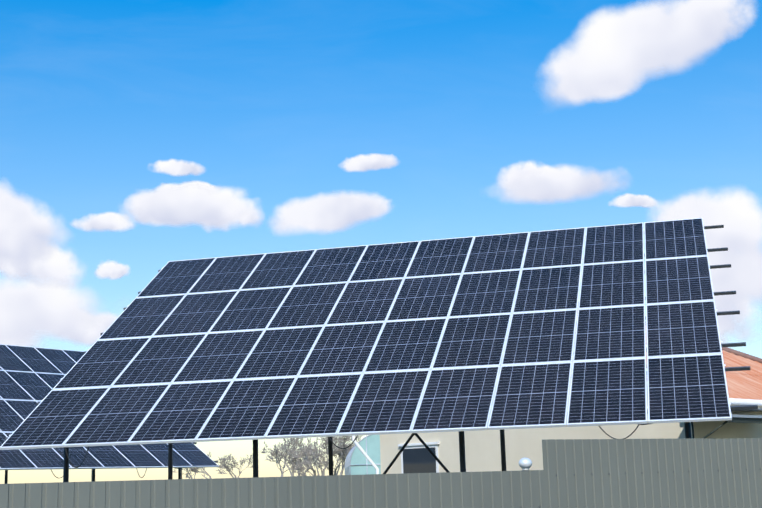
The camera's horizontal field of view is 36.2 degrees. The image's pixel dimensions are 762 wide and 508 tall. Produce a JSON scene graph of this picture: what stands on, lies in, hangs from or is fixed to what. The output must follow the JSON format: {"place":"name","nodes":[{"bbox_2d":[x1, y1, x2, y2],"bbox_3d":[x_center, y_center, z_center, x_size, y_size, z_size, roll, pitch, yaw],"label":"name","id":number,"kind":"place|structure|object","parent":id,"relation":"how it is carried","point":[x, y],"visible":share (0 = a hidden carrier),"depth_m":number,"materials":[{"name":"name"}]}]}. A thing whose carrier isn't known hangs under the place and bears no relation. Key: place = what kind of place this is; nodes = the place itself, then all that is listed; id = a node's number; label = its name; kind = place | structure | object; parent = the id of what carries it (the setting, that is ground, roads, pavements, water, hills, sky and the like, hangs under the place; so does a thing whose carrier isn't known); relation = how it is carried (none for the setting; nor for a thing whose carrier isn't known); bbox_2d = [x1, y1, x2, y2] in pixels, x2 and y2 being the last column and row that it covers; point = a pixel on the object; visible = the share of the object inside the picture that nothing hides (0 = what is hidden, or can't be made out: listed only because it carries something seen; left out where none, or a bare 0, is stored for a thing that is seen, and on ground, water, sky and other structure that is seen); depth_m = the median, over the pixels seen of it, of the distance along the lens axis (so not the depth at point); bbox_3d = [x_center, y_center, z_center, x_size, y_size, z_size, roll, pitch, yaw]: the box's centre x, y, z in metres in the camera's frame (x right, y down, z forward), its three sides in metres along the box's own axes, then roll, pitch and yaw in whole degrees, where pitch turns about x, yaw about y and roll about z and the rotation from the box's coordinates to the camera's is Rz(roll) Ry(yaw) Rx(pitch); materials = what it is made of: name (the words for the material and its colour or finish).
{"place":"outdoors","nodes":[
{"label":"outdoors","id":0,"kind":"place"},
{"bbox_2d":[0,178,24,195],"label":"cloud","id":1,"kind":"structure","parent":0,"point":[11,187],"depth_m":2633.46,"materials":[{"name":"white"}]},
{"bbox_2d":[2,333,62,346],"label":"cloud","id":2,"kind":"structure","parent":0,"point":[33,342],"depth_m":2664.15,"materials":[{"name":"white"}]},
{"bbox_2d":[0,184,94,273],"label":"cloud","id":3,"kind":"structure","parent":0,"point":[29,230],"depth_m":2604.45,"materials":[{"name":"white"}]},
{"bbox_2d":[0,229,97,288],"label":"cloud","id":4,"kind":"structure","parent":0,"point":[55,265],"depth_m":2620.82,"materials":[{"name":"white"}]},
{"bbox_2d":[0,259,130,343],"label":"cloud","id":5,"kind":"structure","parent":0,"point":[28,310],"depth_m":2649.92,"materials":[{"name":"white"}]},
{"bbox_2d":[39,299,121,347],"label":"cloud","id":6,"kind":"structure","parent":0,"point":[88,334],"depth_m":2682.80,"materials":[{"name":"white"}]},
{"bbox_2d":[73,207,142,232],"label":"cloud","id":7,"kind":"structure","parent":0,"point":[107,221],"depth_m":2564.60,"materials":[{"name":"white"}]},
{"bbox_2d":[95,261,128,278],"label":"cloud","id":8,"kind":"structure","parent":0,"point":[112,270],"depth_m":2594.65,"materials":[{"name":"white"}]},
{"bbox_2d":[117,184,213,227],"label":"cloud","id":9,"kind":"structure","parent":0,"point":[144,221],"depth_m":2522.03,"materials":[{"name":"white"}]},
{"bbox_2d":[154,159,207,183],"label":"cloud","id":10,"kind":"structure","parent":0,"point":[173,167],"depth_m":2583.80,"materials":[{"name":"white"}]},
{"bbox_2d":[173,468,197,478],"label":"bare tree","id":11,"kind":"object","parent":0,"point":[187,475],"visible":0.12,"depth_m":277.72,"materials":[{"name":"grey plant"}]},
{"bbox_2d":[152,180,223,190],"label":"cloud","id":12,"kind":"structure","parent":0,"point":[204,184],"depth_m":2554.89,"materials":[{"name":"white"}]},
{"bbox_2d":[125,184,283,237],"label":"cloud","id":13,"kind":"structure","parent":0,"point":[187,204],"depth_m":2509.62,"materials":[{"name":"white"}]},
{"bbox_2d":[174,183,273,233],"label":"cloud","id":14,"kind":"structure","parent":0,"point":[252,218],"depth_m":2542.65,"materials":[{"name":"white"}]},
{"bbox_2d":[272,192,381,232],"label":"cloud","id":15,"kind":"structure","parent":0,"point":[330,212],"depth_m":2487.47,"materials":[{"name":"white"}]},
{"bbox_2d":[327,189,391,233],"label":"cloud","id":16,"kind":"structure","parent":0,"point":[383,207],"depth_m":2505.63,"materials":[{"name":"white"}]},
{"bbox_2d":[343,154,396,171],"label":"cloud","id":17,"kind":"structure","parent":0,"point":[368,162],"depth_m":2445.01,"materials":[{"name":"white"}]},
{"bbox_2d":[0,0,761,483],"label":"sky","id":18,"kind":"structure","parent":0,"point":[271,98],"materials":[{"name":"blue"}]},
{"bbox_2d":[482,160,573,204],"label":"cloud","id":19,"kind":"structure","parent":0,"point":[513,173],"depth_m":2483.32,"materials":[{"name":"white"}]},
{"bbox_2d":[502,163,618,202],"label":"cloud","id":20,"kind":"structure","parent":0,"point":[560,183],"depth_m":2470.57,"materials":[{"name":"white"}]},
{"bbox_2d":[537,63,667,110],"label":"cloud","id":21,"kind":"structure","parent":0,"point":[588,96],"depth_m":2427.80,"materials":[{"name":"white"}]},
{"bbox_2d":[545,0,722,97],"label":"cloud","id":22,"kind":"structure","parent":0,"point":[609,50],"depth_m":2414.69,"materials":[{"name":"white"}]},
{"bbox_2d":[604,192,665,214],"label":"cloud","id":23,"kind":"structure","parent":0,"point":[632,200],"depth_m":2806.85,"materials":[{"name":"white"}]},
{"bbox_2d":[623,179,754,221],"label":"cloud","id":24,"kind":"structure","parent":0,"point":[662,209],"depth_m":2748.35,"materials":[{"name":"white"}]},
{"bbox_2d":[617,166,761,307],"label":"cloud","id":25,"kind":"structure","parent":0,"point":[737,214],"depth_m":2737.44,"materials":[{"name":"white"}]},
{"bbox_2d":[628,0,759,77],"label":"cloud","id":26,"kind":"structure","parent":0,"point":[737,16],"depth_m":2450.42,"materials":[{"name":"white"}]},
{"bbox_2d":[716,301,761,342],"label":"cloud","id":27,"kind":"structure","parent":0,"point":[736,325],"depth_m":2767.93,"materials":[{"name":"white"}]},
{"label":"ground","id":28,"kind":"structure","parent":0,"visible":0},
{"bbox_2d":[0,344,218,483],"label":"solar array","id":29,"kind":"object","parent":28,"relation":"on","point":[30,377],"visible":0.5,"depth_m":31.16,"materials":[{"name":"blue"}]},
{"bbox_2d":[188,451,211,478],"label":"bare tree","id":30,"kind":"object","parent":28,"relation":"on","point":[203,471],"visible":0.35,"depth_m":296.90,"materials":[{"name":"grey plant"}]},
{"bbox_2d":[216,454,252,477],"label":"bare tree","id":31,"kind":"object","parent":28,"relation":"on","point":[223,463],"visible":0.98,"depth_m":257.31,"materials":[{"name":"grey plant"}]},
{"bbox_2d":[260,438,301,476],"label":"bare tree","id":32,"kind":"object","parent":28,"relation":"on","point":[282,447],"visible":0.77,"depth_m":149.58,"materials":[{"name":"grey plant"}]},
{"bbox_2d":[267,438,311,475],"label":"bare tree","id":33,"kind":"object","parent":28,"relation":"on","point":[287,465],"visible":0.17,"depth_m":173.82,"materials":[{"name":"grey plant"}]},
{"bbox_2d":[286,437,327,475],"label":"bare tree","id":34,"kind":"object","parent":28,"relation":"on","point":[308,446],"visible":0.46,"depth_m":157.95,"materials":[{"name":"grey plant"}]},
{"bbox_2d":[288,439,327,475],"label":"bare tree","id":35,"kind":"object","parent":28,"relation":"on","point":[306,458],"visible":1,"depth_m":138.33,"materials":[{"name":"grey plant"}]},
{"bbox_2d":[300,436,342,475],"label":"bare tree","id":36,"kind":"object","parent":28,"relation":"on","point":[325,439],"visible":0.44,"depth_m":168.63,"materials":[{"name":"grey plant"}]},
{"bbox_2d":[314,440,353,474],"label":"bare tree","id":37,"kind":"object","parent":28,"relation":"on","point":[342,453],"visible":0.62,"depth_m":157.05,"materials":[{"name":"grey plant"}]},
{"bbox_2d":[334,435,366,474],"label":"bare tree","id":38,"kind":"object","parent":28,"relation":"on","point":[347,438],"visible":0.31,"depth_m":184.19,"materials":[{"name":"grey plant"}]},
{"bbox_2d":[345,435,380,474],"bbox_3d":[-0.133,12.540,66.188,3.597,4.461,10.085,-1,-11,-3],"label":"arched greenhouse","id":39,"kind":"object","parent":28,"relation":"on","point":[357,462],"visible":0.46,"depth_m":61.43,"materials":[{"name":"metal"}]},
{"bbox_2d":[0,218,757,481],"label":"solar array","id":40,"kind":"object","parent":28,"relation":"on","point":[461,335],"visible":1,"depth_m":17.73,"materials":[{"name":"blue"}]},
{"bbox_2d":[0,438,761,507],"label":"fence","id":41,"kind":"object","parent":28,"relation":"on","point":[656,473],"visible":1,"depth_m":10.50,"materials":[{"name":"grey metal"}]},
{"bbox_2d":[352,312,761,473],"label":"house","id":42,"kind":"structure","parent":28,"relation":"on","point":[483,447],"depth_m":27.76,"materials":[{"name":"beige paint"}]},
{"bbox_2d":[703,414,761,437],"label":"rain gutter","id":43,"kind":"object","parent":42,"relation":"attached to","point":[746,418],"visible":0.42,"depth_m":23.51,"materials":[{"name":"metal"}]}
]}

